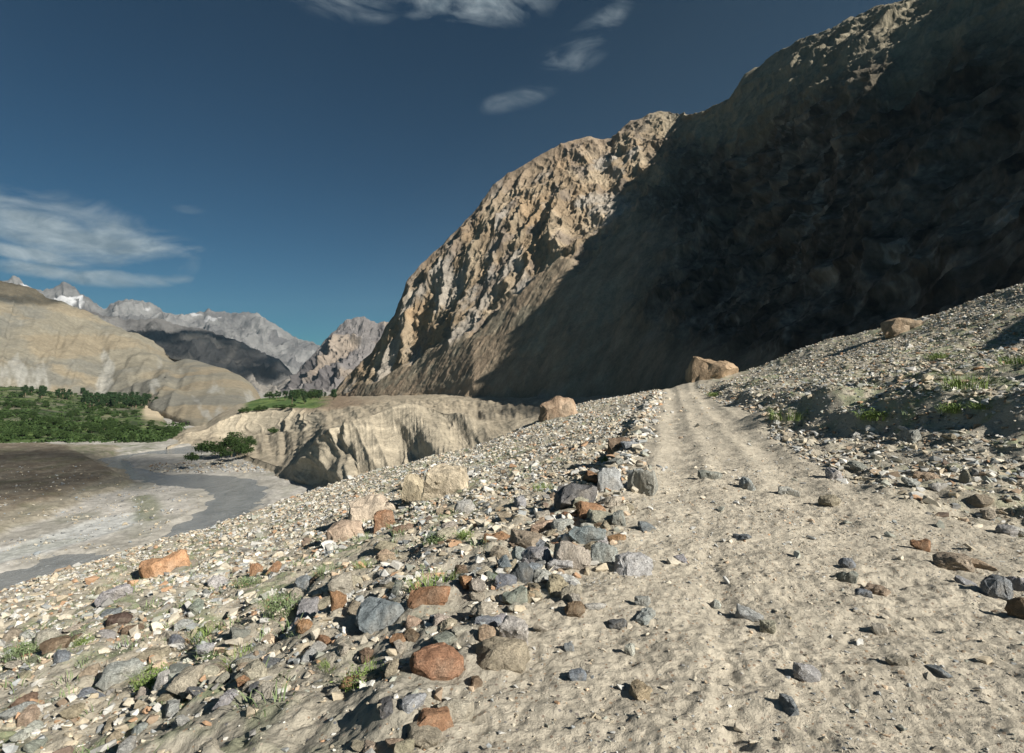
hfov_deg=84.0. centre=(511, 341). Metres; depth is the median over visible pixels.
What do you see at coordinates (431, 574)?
stone
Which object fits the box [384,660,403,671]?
stone
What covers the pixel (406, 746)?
stone
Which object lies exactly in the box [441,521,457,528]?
stone
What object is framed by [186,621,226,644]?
grass tuft
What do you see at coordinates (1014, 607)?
boulder
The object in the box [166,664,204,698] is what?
stone
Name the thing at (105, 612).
stone
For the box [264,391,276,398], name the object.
tree
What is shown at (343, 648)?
stone
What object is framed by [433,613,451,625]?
stone
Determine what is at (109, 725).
stone
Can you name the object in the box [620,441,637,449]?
stone
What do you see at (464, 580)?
stone
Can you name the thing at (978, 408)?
grass tuft
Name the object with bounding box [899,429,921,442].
stone
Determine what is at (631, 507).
stone
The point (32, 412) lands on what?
tree
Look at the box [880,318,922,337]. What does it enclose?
boulder
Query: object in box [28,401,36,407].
tree
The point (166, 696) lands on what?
stone
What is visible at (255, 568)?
stone
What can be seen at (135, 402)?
poplar tree
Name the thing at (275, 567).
stone
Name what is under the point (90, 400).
poplar tree
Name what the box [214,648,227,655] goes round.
stone
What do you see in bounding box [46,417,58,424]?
tree
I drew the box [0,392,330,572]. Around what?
valley floor
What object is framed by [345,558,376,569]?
grass tuft
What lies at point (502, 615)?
stone
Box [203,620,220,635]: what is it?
stone
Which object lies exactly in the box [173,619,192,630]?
stone
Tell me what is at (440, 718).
stone
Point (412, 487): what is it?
boulder
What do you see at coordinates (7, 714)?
stone
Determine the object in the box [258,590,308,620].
grass tuft
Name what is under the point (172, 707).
stone
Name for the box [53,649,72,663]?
stone
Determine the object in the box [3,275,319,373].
mountains
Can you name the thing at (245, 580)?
grass tuft
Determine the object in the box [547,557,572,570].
stone
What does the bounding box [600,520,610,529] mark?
stone
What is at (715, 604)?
stone
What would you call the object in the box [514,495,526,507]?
stone
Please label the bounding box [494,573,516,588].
stone
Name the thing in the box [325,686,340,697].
stone
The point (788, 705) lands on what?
stone
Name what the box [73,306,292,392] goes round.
grey mountain
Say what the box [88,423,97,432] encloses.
tree
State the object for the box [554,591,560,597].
stone
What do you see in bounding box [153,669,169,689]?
stone
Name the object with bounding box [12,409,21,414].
tree
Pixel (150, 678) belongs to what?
grass tuft
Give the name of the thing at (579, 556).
boulder
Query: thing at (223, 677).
stone
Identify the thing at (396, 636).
stone
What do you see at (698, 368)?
boulder
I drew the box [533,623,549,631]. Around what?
stone
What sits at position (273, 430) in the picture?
shrub
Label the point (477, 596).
stone
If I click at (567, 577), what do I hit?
stone
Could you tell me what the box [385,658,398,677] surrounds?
stone
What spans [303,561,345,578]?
grass tuft
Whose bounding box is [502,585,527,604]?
stone
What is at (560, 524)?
stone
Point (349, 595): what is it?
stone
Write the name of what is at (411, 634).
stone
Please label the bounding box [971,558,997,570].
stone
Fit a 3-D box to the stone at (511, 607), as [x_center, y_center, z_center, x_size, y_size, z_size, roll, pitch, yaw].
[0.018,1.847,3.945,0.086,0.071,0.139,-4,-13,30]
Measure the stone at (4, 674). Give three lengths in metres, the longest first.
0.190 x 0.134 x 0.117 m
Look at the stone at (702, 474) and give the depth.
8.61 m
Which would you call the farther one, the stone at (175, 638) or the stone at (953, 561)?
the stone at (175, 638)
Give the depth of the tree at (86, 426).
436.59 m
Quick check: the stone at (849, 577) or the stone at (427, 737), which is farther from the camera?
the stone at (849, 577)
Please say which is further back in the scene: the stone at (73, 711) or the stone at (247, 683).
the stone at (73, 711)
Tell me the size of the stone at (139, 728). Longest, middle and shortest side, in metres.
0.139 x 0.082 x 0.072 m
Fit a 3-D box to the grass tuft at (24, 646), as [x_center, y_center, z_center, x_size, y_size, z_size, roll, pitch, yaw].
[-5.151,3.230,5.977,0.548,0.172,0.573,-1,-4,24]
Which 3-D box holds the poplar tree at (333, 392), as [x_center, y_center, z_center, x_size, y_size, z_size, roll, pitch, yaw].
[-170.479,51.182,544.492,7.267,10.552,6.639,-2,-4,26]
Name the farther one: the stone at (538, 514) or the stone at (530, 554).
the stone at (538, 514)
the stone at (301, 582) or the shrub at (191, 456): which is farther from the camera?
the shrub at (191, 456)
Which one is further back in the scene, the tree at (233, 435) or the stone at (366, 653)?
the tree at (233, 435)
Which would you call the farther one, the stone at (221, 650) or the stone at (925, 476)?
the stone at (925, 476)
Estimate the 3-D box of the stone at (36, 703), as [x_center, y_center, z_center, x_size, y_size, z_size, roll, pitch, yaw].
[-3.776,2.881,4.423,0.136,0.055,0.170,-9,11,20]
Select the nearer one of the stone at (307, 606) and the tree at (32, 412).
the stone at (307, 606)
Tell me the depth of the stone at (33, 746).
3.72 m
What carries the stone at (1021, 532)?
on the ground at (296, 713)
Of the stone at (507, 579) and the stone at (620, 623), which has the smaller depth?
the stone at (620, 623)
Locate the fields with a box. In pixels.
[0,387,181,442]
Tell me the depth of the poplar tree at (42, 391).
643.10 m
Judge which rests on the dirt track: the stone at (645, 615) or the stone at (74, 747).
the stone at (645, 615)
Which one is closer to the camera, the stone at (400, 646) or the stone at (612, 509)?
the stone at (400, 646)
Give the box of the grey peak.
[279,316,388,392]
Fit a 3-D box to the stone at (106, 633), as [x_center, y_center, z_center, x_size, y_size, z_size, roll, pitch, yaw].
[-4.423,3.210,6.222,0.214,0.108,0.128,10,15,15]
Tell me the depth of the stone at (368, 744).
2.56 m
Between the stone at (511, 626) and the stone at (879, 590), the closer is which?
the stone at (511, 626)
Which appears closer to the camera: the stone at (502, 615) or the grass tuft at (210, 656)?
the stone at (502, 615)
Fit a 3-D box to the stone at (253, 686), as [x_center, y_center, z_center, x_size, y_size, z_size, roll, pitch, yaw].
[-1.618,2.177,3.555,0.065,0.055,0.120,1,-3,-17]
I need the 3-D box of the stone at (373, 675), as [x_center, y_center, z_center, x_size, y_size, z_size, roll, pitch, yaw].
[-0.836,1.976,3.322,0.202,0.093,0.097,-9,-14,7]
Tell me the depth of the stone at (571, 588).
4.03 m
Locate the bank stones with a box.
[149,453,264,472]
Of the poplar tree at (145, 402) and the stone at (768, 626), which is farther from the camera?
the poplar tree at (145, 402)
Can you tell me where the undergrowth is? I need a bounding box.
[0,386,189,443]
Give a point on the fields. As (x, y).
(148, 414)
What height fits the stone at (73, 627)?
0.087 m
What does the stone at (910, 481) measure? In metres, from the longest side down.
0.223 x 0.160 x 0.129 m
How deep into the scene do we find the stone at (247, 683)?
3.61 m
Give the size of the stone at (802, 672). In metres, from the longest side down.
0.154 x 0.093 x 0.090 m
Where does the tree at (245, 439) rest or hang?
on the hillside
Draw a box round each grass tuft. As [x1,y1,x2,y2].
[0,637,47,666]
[71,631,98,647]
[123,659,181,695]
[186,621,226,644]
[202,646,233,660]
[208,642,267,673]
[228,574,261,589]
[250,589,291,604]
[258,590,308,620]
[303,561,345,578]
[315,660,341,672]
[330,657,383,692]
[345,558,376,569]
[397,567,462,591]
[415,532,454,544]
[454,528,474,540]
[529,480,555,490]
[597,454,607,463]
[705,392,722,396]
[766,407,811,420]
[852,407,893,420]
[923,352,948,359]
[931,370,1010,389]
[935,402,965,413]
[966,401,996,409]
[993,355,1023,364]
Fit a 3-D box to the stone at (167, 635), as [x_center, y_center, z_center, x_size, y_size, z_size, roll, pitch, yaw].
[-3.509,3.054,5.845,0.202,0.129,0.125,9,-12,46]
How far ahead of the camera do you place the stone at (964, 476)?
7.68 m
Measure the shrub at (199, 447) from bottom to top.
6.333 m
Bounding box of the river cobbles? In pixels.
[0,465,202,564]
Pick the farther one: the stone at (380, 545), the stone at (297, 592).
the stone at (380, 545)
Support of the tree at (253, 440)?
on the hillside
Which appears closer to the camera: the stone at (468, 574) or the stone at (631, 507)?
the stone at (468, 574)
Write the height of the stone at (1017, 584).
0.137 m
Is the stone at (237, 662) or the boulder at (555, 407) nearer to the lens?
the stone at (237, 662)
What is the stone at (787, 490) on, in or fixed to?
on the dirt track
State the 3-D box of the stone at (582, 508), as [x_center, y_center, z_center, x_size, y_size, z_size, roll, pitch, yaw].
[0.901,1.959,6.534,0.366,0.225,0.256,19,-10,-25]
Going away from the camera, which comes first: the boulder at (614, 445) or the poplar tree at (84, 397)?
the boulder at (614, 445)
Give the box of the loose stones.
[0,282,1023,752]
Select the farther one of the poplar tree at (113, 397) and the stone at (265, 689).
the poplar tree at (113, 397)
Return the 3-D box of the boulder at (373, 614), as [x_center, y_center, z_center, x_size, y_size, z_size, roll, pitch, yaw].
[-0.952,2.037,4.200,0.386,0.252,0.280,7,-5,-18]
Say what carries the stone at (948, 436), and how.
on the ground at (296, 713)
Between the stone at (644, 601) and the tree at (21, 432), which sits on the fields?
the tree at (21, 432)
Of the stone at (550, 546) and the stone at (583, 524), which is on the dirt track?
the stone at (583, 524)
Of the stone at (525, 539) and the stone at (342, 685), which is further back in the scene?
the stone at (525, 539)
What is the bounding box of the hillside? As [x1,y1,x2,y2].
[167,394,628,488]
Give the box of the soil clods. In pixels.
[413,406,1023,752]
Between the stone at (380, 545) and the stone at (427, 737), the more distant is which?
the stone at (380, 545)
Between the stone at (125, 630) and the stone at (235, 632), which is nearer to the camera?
the stone at (235, 632)
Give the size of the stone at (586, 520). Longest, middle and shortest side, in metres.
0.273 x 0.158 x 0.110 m
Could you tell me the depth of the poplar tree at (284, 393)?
582.02 m
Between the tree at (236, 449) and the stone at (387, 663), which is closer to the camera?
the stone at (387, 663)
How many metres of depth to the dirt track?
3.63 m
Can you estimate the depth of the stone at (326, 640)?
4.13 m
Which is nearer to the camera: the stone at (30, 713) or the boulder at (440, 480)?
the stone at (30, 713)
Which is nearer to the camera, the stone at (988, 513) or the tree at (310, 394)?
the stone at (988, 513)
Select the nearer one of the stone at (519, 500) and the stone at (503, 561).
the stone at (503, 561)
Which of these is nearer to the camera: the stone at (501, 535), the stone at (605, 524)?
the stone at (605, 524)
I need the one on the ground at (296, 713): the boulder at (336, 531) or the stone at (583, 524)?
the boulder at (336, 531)
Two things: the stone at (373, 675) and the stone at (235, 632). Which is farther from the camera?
the stone at (235, 632)
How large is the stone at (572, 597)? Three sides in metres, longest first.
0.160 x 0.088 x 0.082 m
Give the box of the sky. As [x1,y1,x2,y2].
[0,0,901,345]
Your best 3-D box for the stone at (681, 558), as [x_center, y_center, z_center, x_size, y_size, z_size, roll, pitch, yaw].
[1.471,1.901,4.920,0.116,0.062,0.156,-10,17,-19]
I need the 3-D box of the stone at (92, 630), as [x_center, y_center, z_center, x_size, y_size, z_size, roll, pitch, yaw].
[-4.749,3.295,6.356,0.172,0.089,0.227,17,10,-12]
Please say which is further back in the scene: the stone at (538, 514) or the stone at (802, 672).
the stone at (538, 514)
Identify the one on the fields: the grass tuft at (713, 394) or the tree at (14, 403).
the tree at (14, 403)
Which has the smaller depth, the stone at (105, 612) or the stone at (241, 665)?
the stone at (241, 665)
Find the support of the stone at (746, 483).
on the dirt track
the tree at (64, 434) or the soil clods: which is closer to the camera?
the soil clods
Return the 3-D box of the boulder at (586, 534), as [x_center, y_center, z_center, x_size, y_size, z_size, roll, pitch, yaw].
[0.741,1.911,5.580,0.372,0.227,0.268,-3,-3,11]
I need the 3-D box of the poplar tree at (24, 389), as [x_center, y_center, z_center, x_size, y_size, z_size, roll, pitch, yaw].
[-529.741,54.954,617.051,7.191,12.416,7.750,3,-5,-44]
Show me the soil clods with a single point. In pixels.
(737, 726)
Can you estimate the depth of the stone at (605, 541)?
5.45 m
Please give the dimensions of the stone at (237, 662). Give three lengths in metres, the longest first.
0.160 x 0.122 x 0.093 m
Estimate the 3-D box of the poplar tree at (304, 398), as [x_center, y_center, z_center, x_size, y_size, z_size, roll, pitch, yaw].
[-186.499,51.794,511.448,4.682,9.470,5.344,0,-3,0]
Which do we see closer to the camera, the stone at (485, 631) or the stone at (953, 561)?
the stone at (485, 631)
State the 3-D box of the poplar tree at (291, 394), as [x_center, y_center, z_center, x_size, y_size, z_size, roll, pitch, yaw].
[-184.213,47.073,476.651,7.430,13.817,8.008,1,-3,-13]
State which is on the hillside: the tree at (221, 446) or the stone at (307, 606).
the tree at (221, 446)
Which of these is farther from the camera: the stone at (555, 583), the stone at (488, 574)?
the stone at (488, 574)
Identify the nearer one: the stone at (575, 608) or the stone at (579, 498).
the stone at (575, 608)
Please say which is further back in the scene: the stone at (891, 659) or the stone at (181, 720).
the stone at (181, 720)
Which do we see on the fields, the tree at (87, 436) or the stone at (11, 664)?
the tree at (87, 436)
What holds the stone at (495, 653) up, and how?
on the dirt track
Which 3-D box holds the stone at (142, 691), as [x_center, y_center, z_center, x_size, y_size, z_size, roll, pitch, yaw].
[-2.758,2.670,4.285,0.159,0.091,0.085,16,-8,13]
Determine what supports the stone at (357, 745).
on the ground at (296, 713)
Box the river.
[0,446,267,590]
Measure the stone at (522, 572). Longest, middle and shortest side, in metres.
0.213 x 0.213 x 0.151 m
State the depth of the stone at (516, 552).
5.03 m
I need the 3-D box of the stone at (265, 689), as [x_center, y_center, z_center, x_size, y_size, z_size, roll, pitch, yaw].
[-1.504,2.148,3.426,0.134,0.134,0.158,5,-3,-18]
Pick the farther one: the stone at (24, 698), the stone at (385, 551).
the stone at (385, 551)
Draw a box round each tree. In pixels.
[9,401,17,407]
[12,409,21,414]
[15,427,30,435]
[19,386,27,396]
[19,414,29,421]
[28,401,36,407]
[28,410,37,415]
[35,430,44,437]
[38,389,44,397]
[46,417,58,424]
[51,417,63,422]
[54,390,61,398]
[59,431,71,438]
[67,424,79,430]
[81,392,88,403]
[81,422,89,430]
[82,433,93,439]
[87,398,93,407]
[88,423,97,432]
[94,397,102,404]
[100,422,109,429]
[104,431,116,439]
[111,395,117,403]
[111,398,116,406]
[121,411,128,417]
[122,396,128,404]
[127,432,137,439]
[132,397,139,407]
[141,399,147,408]
[145,394,151,401]
[163,425,175,430]
[214,441,228,454]
[219,432,246,456]
[229,440,246,454]
[238,438,251,453]
[245,436,257,446]
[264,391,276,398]
[282,391,288,397]
[288,390,296,403]
[302,394,306,403]
[306,392,317,399]
[331,389,336,399]
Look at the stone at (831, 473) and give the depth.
8.58 m
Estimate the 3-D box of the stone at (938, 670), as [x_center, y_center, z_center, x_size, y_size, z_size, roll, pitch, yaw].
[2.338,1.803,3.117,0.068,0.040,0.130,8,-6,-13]
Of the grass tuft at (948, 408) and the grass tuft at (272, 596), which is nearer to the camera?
the grass tuft at (272, 596)
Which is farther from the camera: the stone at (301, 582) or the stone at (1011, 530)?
the stone at (301, 582)
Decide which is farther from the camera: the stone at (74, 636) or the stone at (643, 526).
the stone at (74, 636)
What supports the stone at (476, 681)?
on the ground at (296, 713)
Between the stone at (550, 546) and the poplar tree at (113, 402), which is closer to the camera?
the stone at (550, 546)
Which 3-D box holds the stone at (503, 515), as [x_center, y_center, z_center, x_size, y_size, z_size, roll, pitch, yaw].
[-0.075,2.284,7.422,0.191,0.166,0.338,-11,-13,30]
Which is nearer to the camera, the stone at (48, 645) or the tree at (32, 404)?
the stone at (48, 645)
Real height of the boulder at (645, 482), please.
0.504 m
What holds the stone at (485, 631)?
on the dirt track
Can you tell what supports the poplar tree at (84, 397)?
on the fields
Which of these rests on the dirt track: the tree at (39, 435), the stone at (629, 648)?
the stone at (629, 648)
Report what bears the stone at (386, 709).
on the ground at (296, 713)
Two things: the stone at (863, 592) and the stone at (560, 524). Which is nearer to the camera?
the stone at (863, 592)
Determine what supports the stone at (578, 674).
on the dirt track
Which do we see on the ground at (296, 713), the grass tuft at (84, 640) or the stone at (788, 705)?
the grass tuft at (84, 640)
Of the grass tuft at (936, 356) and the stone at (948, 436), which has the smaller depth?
the stone at (948, 436)
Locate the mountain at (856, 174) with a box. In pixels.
[328,0,1023,398]
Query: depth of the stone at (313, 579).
6.27 m
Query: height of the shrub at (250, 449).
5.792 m
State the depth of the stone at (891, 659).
3.18 m
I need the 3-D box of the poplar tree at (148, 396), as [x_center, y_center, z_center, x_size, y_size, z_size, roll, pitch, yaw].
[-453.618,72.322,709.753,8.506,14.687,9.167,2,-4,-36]
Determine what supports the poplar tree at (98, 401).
on the fields
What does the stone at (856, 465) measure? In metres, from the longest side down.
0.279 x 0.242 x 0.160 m
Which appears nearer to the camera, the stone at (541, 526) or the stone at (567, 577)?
the stone at (567, 577)
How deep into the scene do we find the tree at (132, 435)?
388.32 m
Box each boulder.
[138,549,191,578]
[326,519,363,541]
[348,493,397,521]
[355,596,404,633]
[400,473,423,503]
[410,642,463,680]
[421,463,468,500]
[538,396,577,421]
[553,541,590,569]
[554,483,597,508]
[568,525,605,543]
[597,466,622,492]
[607,437,630,457]
[627,468,657,495]
[685,356,738,382]
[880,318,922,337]
[980,574,1013,600]
[1004,597,1023,619]
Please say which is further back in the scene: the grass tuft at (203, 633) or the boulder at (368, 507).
the boulder at (368, 507)
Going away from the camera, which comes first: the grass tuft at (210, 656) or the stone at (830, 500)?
the grass tuft at (210, 656)
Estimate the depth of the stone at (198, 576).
10.08 m
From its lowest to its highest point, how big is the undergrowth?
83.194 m
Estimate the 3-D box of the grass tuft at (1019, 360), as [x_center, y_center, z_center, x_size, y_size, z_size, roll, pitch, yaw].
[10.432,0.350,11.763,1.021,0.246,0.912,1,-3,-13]
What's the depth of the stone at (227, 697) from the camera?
3.45 m
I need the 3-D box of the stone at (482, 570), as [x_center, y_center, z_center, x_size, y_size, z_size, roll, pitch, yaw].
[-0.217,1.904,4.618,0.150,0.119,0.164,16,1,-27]
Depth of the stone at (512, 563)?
4.76 m
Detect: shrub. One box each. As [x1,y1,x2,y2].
[183,452,199,462]
[194,443,206,453]
[195,440,218,452]
[202,441,220,455]
[219,449,232,456]
[239,445,254,455]
[267,427,278,433]
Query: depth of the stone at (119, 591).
8.13 m
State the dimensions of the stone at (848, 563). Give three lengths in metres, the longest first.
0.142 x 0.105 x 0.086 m
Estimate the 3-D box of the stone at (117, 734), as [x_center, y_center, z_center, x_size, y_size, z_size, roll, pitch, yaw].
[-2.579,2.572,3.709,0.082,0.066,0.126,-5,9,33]
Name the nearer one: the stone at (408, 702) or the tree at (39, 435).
the stone at (408, 702)
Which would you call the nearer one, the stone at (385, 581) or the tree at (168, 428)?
the stone at (385, 581)
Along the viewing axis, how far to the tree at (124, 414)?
535.76 m
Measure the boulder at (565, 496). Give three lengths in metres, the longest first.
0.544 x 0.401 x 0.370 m
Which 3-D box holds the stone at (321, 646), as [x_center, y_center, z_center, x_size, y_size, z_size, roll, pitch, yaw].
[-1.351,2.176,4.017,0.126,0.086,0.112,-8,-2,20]
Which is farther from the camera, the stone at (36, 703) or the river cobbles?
the river cobbles
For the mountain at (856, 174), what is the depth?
325.58 m
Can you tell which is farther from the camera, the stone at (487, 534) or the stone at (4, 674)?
the stone at (487, 534)
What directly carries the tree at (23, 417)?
on the fields
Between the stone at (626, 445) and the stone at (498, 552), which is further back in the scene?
the stone at (626, 445)
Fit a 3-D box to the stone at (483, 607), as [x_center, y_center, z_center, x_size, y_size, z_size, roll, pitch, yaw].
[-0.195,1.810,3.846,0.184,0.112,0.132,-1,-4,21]
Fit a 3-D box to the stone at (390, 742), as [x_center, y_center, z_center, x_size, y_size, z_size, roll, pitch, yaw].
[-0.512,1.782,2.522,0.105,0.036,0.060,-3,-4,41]
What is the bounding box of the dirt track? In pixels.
[440,382,1023,752]
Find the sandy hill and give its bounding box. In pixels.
[0,281,259,425]
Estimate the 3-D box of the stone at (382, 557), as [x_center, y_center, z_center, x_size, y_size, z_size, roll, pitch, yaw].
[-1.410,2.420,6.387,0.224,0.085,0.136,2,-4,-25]
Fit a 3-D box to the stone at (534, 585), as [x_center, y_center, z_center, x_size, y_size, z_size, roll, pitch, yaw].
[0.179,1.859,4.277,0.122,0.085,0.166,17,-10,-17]
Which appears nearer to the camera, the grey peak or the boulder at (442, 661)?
the boulder at (442, 661)
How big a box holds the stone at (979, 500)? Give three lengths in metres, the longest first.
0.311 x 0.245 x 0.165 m
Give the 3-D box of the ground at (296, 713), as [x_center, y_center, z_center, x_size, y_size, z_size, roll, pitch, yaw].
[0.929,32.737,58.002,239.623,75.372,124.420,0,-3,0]
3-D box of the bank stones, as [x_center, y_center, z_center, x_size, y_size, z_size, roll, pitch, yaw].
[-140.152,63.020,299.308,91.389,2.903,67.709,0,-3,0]
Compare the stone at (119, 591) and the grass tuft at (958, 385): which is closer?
the stone at (119, 591)
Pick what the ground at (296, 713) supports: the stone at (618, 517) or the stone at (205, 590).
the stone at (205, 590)
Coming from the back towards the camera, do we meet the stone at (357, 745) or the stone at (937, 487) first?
the stone at (937, 487)
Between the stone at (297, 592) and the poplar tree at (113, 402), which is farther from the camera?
the poplar tree at (113, 402)
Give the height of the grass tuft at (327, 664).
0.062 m
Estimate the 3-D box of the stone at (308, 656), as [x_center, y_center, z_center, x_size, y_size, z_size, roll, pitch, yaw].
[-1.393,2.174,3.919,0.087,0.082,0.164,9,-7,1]
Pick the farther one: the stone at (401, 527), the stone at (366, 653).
the stone at (401, 527)
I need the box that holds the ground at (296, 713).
[0,283,1023,752]
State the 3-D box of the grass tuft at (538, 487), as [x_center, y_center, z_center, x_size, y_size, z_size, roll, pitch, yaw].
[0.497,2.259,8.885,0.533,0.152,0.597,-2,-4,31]
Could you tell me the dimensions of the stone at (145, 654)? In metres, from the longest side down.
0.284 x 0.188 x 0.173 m
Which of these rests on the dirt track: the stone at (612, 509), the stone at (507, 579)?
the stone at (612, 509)
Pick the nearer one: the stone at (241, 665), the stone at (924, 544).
the stone at (241, 665)
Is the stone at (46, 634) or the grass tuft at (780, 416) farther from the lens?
the grass tuft at (780, 416)
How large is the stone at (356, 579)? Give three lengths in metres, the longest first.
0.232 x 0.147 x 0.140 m
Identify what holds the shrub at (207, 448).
on the valley floor
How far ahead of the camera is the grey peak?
2294.39 m
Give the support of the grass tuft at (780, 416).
on the ground at (296, 713)
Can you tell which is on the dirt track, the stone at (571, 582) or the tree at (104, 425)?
the stone at (571, 582)
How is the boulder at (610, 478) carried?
on the dirt track
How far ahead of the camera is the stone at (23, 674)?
5.26 m
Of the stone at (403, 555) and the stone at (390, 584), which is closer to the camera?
the stone at (390, 584)
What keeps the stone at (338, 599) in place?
on the ground at (296, 713)
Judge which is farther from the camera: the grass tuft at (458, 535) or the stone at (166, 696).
the grass tuft at (458, 535)
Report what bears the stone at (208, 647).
on the ground at (296, 713)
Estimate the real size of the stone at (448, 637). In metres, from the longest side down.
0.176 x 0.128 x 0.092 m
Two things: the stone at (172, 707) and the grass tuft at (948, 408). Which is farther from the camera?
the grass tuft at (948, 408)
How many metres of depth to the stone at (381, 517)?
11.52 m
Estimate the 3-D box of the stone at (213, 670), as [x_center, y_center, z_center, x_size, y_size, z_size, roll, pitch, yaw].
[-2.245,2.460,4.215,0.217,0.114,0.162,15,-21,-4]
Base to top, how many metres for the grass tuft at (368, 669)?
0.122 m
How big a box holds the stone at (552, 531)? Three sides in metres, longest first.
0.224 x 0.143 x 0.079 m
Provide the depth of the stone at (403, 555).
6.44 m
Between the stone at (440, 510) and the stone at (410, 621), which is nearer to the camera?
the stone at (410, 621)
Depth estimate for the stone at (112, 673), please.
4.94 m
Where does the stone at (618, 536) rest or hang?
on the dirt track
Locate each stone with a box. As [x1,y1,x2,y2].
[0,670,14,679]
[0,701,35,719]
[2,627,22,641]
[4,659,25,668]
[7,692,37,708]
[9,720,43,742]
[13,702,40,718]
[16,704,40,726]
[18,670,31,679]
[19,629,35,639]
[23,737,47,752]
[34,627,59,645]
[39,635,70,654]
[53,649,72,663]
[59,703,85,719]
[60,744,81,752]
[62,624,81,631]
[70,633,82,641]
[76,627,98,640]
[76,687,105,697]
[78,663,100,677]
[94,583,133,606]
[94,586,110,595]
[95,658,145,691]
[96,607,122,619]
[97,629,116,638]
[102,715,117,733]
[105,612,132,625]
[105,729,123,742]
[113,733,135,751]
[116,735,136,752]
[121,624,144,634]
[131,722,147,735]
[134,687,151,700]
[136,646,169,660]
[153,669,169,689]
[156,691,176,701]
[162,630,177,641]
[165,699,179,717]
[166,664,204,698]
[168,634,184,647]
[169,663,192,673]
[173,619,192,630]
[174,714,189,726]
[185,686,203,697]
[188,598,203,614]
[190,574,207,578]
[195,643,214,655]
[199,738,219,750]
[200,665,219,676]
[201,588,209,596]
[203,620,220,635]
[207,575,229,587]
[212,661,227,671]
[212,689,238,710]
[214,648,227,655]
[215,671,230,683]
[229,627,250,638]
[230,650,265,666]
[234,659,267,679]
[235,658,251,667]
[236,662,247,671]
[236,675,249,686]
[243,679,264,688]
[247,681,258,693]
[249,563,262,576]
[251,681,274,703]
[262,656,280,668]
[265,561,281,574]
[289,589,303,598]
[293,575,311,590]
[294,596,318,622]
[296,619,312,633]
[301,648,316,662]
[309,571,322,586]
[309,641,326,651]
[316,635,331,644]
[318,596,330,610]
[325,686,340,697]
[327,572,353,593]
[330,590,346,611]
[337,642,349,655]
[339,674,362,689]
[346,589,354,597]
[346,600,360,614]
[351,670,382,683]
[351,740,364,752]
[352,575,362,586]
[359,647,373,663]
[363,740,375,752]
[373,509,395,533]
[374,540,396,551]
[375,554,396,561]
[376,549,394,562]
[378,695,392,718]
[379,575,395,585]
[384,581,393,590]
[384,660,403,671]
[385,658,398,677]
[385,738,403,747]
[389,633,407,646]
[390,580,402,595]
[392,523,413,533]
[393,639,406,654]
[393,738,414,752]
[397,552,410,558]
[399,692,426,713]
[403,628,419,641]
[405,615,422,627]
[407,586,450,608]
[407,721,441,749]
[416,573,433,578]
[417,706,453,731]
[426,531,437,540]
[428,614,434,623]
[432,630,456,645]
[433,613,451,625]
[436,508,452,515]
[436,527,456,540]
[437,698,473,721]
[439,618,456,631]
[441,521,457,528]
[451,625,469,635]
[454,499,475,513]
[454,564,467,577]
[454,573,473,578]
[459,575,471,588]
[468,577,485,592]
[468,591,485,601]
[470,600,496,616]
[471,675,482,689]
[474,615,501,626]
[476,566,491,576]
[476,636,529,672]
[478,624,495,641]
[483,533,498,543]
[484,571,495,580]
[489,545,509,558]
[492,531,509,539]
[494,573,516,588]
[494,613,505,621]
[497,555,511,567]
[498,511,512,521]
[499,615,528,645]
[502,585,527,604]
[503,559,516,572]
[507,602,520,611]
[508,529,542,548]
[510,561,533,583]
[511,546,525,560]
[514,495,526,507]
[521,546,552,563]
[527,582,542,588]
[527,590,541,602]
[528,587,539,596]
[529,562,542,575]
[530,519,553,532]
[533,510,549,518]
[533,569,551,582]
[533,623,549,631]
[536,539,544,546]
[542,574,580,584]
[544,528,556,535]
[544,542,554,551]
[544,573,568,596]
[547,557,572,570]
[550,518,573,530]
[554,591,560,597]
[560,583,582,600]
[561,511,577,516]
[563,642,574,651]
[564,601,585,617]
[566,581,577,585]
[567,593,581,601]
[567,668,586,680]
[572,496,588,508]
[574,501,605,518]
[579,522,593,526]
[580,518,589,522]
[582,470,597,482]
[585,541,595,549]
[585,603,606,609]
[587,509,611,524]
[591,542,617,564]
[597,496,621,507]
[598,536,607,543]
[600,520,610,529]
[605,458,623,464]
[607,533,625,541]
[607,618,626,628]
[608,505,630,513]
[611,510,625,525]
[614,551,653,576]
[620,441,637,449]
[622,468,643,475]
[624,643,634,655]
[625,503,633,512]
[629,679,652,700]
[634,596,650,606]
[635,607,655,624]
[637,521,656,531]
[673,554,687,563]
[697,470,722,478]
[709,599,720,609]
[733,533,751,540]
[735,603,763,621]
[739,476,755,490]
[759,620,775,633]
[778,486,799,496]
[778,693,798,716]
[792,662,821,682]
[818,494,841,506]
[825,467,842,479]
[834,571,858,583]
[838,557,855,568]
[847,460,867,470]
[854,588,872,598]
[864,583,890,596]
[869,623,888,635]
[885,654,909,666]
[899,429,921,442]
[901,477,920,486]
[910,538,930,551]
[912,471,940,480]
[925,664,952,677]
[928,483,947,491]
[932,552,974,571]
[941,433,956,439]
[954,575,977,585]
[958,469,970,483]
[965,494,994,506]
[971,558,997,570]
[980,508,996,519]
[995,524,1018,536]
[1005,576,1023,590]
[1015,526,1023,536]
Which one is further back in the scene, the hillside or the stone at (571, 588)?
the hillside
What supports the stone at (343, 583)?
on the ground at (296, 713)
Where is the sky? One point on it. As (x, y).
(293, 164)
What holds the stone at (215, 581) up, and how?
on the ground at (296, 713)
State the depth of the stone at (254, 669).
3.73 m
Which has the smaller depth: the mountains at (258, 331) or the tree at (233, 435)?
the tree at (233, 435)
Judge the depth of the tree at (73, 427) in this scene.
427.36 m

